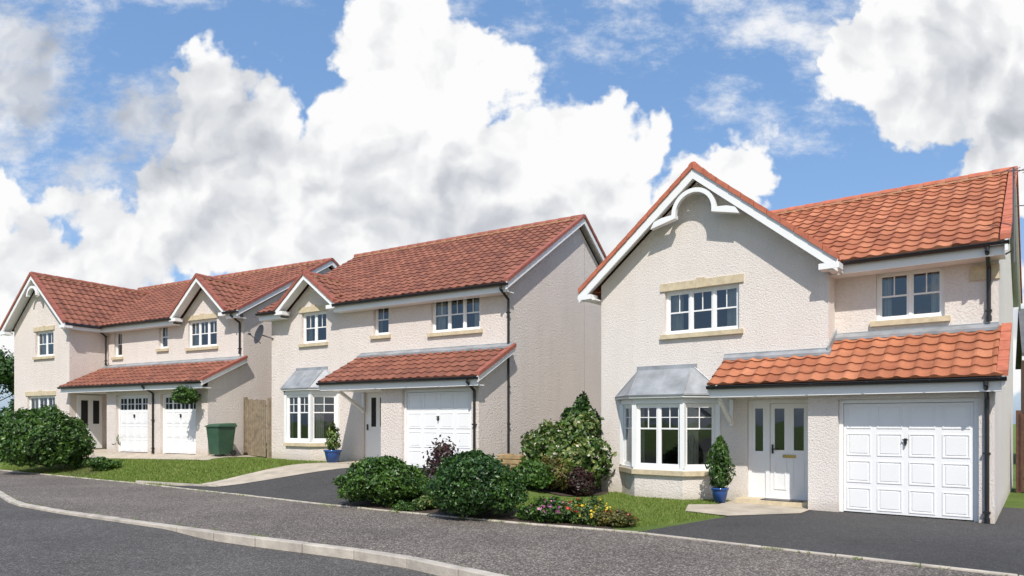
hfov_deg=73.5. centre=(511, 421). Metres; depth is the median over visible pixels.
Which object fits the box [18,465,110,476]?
soil bed
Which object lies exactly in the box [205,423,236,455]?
wheelie bin
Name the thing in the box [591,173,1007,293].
roof front
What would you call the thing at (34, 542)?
road
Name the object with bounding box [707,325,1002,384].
porch roof
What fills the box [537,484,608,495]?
soil bed
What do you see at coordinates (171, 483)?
lawn edging
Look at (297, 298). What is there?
gablet roof
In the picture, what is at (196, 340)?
curtains
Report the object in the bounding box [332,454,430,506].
rounded shrub
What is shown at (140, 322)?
gutters and downpipes
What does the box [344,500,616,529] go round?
soil bed
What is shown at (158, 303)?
roof front
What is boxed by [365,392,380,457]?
front door
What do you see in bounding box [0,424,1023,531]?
ground
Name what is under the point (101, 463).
green shrub
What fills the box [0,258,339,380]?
verge tiles
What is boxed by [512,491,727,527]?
lawn grass
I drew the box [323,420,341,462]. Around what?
potted shrub
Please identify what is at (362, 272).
roof front
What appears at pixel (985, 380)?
gutters and downpipes
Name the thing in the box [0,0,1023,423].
sky
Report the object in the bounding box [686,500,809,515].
paved path
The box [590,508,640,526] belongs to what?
heather plant
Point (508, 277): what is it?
verge tiles
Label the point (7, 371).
garden tree
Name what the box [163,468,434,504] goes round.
driveway
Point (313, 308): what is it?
stone dressings
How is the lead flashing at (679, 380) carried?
attached to the walls at (792, 296)
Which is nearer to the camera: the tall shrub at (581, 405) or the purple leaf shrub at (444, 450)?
the purple leaf shrub at (444, 450)
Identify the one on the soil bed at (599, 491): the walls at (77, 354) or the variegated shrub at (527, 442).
the variegated shrub at (527, 442)
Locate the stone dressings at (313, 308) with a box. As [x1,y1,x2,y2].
[283,304,482,461]
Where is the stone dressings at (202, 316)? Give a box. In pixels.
[25,313,218,395]
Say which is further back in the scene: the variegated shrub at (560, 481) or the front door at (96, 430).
the front door at (96, 430)
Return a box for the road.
[0,498,437,575]
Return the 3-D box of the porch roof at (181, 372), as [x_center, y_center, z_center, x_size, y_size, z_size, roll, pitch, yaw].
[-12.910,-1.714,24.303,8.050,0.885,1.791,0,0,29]
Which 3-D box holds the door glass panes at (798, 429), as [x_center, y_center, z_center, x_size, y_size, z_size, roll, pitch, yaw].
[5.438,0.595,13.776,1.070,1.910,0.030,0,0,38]
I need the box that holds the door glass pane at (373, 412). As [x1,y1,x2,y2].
[371,397,380,426]
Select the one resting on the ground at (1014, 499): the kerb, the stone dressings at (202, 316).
the kerb
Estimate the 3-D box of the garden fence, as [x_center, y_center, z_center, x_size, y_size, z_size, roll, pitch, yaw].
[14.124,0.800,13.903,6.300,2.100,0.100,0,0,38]
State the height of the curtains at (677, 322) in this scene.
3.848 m
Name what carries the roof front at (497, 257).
on the white trim at (324, 391)
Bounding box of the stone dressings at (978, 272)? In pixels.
[619,263,999,507]
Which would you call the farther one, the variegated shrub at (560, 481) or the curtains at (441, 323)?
the curtains at (441, 323)
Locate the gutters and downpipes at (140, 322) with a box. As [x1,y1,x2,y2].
[57,310,241,453]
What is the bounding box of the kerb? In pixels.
[0,491,507,575]
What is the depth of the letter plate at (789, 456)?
13.64 m
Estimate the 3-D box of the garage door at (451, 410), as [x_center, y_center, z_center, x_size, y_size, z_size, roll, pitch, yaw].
[-1.832,0.227,17.221,2.050,1.917,0.048,0,0,32]
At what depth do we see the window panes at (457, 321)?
22.66 m
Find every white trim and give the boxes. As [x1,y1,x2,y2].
[0,261,337,452]
[259,219,604,463]
[578,169,1020,521]
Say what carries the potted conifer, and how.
on the paved path at (730, 508)
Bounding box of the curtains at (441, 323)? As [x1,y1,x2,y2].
[291,298,478,437]
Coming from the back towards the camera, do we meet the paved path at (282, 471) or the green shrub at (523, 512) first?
the paved path at (282, 471)
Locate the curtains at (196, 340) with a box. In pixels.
[34,321,216,408]
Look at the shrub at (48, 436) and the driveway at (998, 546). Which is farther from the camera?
the shrub at (48, 436)
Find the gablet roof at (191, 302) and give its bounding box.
[180,287,201,317]
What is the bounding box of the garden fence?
[1016,410,1023,492]
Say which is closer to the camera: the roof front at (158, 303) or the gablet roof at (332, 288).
the gablet roof at (332, 288)
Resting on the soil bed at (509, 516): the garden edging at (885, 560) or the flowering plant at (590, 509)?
the flowering plant at (590, 509)
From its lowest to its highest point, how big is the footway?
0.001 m
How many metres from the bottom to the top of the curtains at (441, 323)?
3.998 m
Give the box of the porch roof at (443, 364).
[317,347,505,382]
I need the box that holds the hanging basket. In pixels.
[170,385,200,404]
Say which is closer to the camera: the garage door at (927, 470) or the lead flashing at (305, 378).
the garage door at (927, 470)
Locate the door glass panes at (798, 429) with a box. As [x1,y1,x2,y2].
[756,403,803,450]
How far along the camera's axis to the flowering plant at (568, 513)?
10.96 m
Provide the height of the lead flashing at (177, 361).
0.160 m
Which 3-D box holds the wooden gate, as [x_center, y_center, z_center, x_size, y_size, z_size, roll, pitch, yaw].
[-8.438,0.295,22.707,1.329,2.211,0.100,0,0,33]
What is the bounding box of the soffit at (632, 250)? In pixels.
[592,180,696,296]
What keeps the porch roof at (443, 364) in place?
attached to the walls at (547, 338)
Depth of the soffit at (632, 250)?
15.94 m
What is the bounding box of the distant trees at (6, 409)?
[0,400,13,431]
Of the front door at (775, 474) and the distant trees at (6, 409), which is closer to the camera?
the front door at (775, 474)
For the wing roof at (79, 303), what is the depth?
27.27 m
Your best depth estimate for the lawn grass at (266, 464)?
20.12 m
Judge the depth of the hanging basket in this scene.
21.61 m
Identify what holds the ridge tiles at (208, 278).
on the white trim at (30, 287)
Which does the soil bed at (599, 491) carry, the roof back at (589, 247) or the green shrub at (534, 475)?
the green shrub at (534, 475)
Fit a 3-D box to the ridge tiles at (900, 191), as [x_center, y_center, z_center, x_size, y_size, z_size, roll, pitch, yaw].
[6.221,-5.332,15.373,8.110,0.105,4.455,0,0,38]
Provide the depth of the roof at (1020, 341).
29.78 m
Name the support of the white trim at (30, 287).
attached to the walls at (77, 354)
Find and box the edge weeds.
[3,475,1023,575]
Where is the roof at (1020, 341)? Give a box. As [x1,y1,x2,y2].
[1015,309,1023,369]
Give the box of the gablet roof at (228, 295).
[204,279,266,312]
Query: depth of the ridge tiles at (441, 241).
22.44 m
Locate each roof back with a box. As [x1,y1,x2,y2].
[181,266,332,318]
[579,228,598,264]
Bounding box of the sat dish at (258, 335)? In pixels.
[248,324,273,343]
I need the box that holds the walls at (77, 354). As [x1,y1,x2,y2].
[14,267,330,454]
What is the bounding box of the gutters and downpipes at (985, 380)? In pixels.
[706,239,1009,523]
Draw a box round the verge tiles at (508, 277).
[274,214,606,375]
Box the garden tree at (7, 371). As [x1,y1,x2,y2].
[0,345,13,401]
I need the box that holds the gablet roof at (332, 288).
[313,277,342,299]
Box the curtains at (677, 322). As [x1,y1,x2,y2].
[627,272,939,463]
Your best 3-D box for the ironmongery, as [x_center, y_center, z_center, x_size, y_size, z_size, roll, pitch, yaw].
[6.008,0.679,12.833,2.603,1.738,0.510,0,0,43]
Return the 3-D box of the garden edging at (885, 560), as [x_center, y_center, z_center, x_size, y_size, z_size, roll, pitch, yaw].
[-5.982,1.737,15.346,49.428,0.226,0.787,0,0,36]
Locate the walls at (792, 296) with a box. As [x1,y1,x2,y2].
[601,182,1012,523]
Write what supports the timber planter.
on the soil bed at (599, 491)
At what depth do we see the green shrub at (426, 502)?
12.55 m
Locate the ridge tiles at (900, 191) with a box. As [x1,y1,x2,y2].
[692,165,1008,214]
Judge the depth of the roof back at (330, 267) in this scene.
29.41 m
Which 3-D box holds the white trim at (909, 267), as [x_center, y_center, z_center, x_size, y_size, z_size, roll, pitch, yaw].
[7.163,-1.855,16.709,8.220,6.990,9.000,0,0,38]
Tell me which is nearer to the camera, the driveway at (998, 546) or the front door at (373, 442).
the driveway at (998, 546)
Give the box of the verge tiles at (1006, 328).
[578,161,1022,375]
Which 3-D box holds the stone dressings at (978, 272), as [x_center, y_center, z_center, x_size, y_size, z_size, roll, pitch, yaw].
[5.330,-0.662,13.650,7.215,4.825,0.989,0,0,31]
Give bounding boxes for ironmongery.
[760,438,907,502]
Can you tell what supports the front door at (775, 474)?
attached to the walls at (792, 296)
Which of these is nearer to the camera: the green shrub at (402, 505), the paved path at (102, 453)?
the green shrub at (402, 505)
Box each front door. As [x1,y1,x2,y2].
[76,395,101,447]
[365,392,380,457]
[749,399,807,499]
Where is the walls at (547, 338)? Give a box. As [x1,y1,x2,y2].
[272,229,600,461]
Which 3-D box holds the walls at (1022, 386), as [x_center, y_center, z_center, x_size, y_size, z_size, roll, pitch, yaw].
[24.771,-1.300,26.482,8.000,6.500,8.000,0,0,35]
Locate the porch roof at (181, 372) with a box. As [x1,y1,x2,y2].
[59,360,234,386]
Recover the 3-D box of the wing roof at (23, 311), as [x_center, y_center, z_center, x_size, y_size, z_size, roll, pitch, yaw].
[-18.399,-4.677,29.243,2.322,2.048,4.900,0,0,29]
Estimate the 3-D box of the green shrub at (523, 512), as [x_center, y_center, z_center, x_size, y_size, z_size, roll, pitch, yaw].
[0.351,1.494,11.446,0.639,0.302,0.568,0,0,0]
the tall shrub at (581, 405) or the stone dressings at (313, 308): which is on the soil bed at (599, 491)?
the tall shrub at (581, 405)
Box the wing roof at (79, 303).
[37,276,145,325]
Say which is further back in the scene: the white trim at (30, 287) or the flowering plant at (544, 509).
the white trim at (30, 287)
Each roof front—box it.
[99,270,266,325]
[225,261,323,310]
[232,263,313,304]
[257,254,371,312]
[334,220,573,303]
[334,246,422,296]
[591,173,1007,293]
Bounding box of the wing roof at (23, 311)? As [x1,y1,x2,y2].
[11,290,34,331]
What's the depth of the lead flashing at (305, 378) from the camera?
20.64 m
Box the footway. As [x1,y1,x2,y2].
[0,471,1001,575]
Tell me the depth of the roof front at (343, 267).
24.57 m
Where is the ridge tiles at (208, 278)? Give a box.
[32,260,332,294]
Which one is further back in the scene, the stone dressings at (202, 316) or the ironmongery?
the stone dressings at (202, 316)
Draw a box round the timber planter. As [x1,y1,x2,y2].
[497,453,526,469]
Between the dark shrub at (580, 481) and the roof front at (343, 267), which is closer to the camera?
the dark shrub at (580, 481)
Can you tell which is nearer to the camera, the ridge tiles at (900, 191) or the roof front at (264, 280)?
the ridge tiles at (900, 191)
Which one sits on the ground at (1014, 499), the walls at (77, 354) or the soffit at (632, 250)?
the walls at (77, 354)
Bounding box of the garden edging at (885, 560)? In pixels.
[0,470,1022,575]
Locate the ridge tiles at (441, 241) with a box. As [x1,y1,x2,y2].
[310,216,584,283]
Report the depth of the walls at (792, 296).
14.12 m
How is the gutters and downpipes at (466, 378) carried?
attached to the walls at (547, 338)
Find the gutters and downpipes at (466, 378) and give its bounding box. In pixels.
[255,282,510,453]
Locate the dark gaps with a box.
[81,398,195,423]
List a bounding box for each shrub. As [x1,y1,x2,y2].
[0,404,96,469]
[82,457,124,470]
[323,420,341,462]
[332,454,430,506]
[391,500,422,511]
[412,495,440,509]
[416,448,531,516]
[422,435,460,480]
[513,459,555,489]
[514,502,539,520]
[519,418,553,461]
[531,408,616,493]
[539,455,573,490]
[559,391,600,436]
[565,465,596,495]
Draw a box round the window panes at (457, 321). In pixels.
[294,298,474,437]
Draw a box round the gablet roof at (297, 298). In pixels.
[287,284,308,311]
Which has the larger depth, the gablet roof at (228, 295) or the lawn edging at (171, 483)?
the gablet roof at (228, 295)
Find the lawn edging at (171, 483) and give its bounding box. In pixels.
[136,480,217,486]
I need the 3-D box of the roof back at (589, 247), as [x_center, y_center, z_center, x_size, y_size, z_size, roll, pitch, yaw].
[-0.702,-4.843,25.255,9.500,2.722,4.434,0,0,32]
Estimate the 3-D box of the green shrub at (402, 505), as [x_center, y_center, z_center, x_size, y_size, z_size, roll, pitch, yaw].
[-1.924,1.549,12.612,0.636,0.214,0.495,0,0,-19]
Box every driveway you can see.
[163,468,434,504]
[641,507,1023,575]
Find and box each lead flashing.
[102,356,242,368]
[280,244,584,390]
[615,322,998,397]
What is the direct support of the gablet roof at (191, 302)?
on the white trim at (30, 287)
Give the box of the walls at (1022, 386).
[1021,357,1023,413]
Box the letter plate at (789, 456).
[783,455,795,457]
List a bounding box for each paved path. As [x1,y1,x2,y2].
[82,449,258,459]
[203,461,355,486]
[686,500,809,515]
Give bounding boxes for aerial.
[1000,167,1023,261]
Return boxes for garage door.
[407,391,471,467]
[844,402,973,519]
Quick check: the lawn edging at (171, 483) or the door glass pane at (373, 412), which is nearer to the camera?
the lawn edging at (171, 483)
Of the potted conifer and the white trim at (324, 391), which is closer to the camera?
the potted conifer
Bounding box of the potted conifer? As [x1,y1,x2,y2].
[705,435,735,502]
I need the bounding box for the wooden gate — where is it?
[243,397,270,457]
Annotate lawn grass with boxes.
[0,457,326,484]
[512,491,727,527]
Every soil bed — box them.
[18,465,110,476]
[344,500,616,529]
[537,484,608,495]
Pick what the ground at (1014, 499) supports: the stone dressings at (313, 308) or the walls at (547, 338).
the walls at (547, 338)
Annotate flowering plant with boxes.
[528,496,568,522]
[556,497,587,522]
[569,495,611,525]
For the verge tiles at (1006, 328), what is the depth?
14.06 m

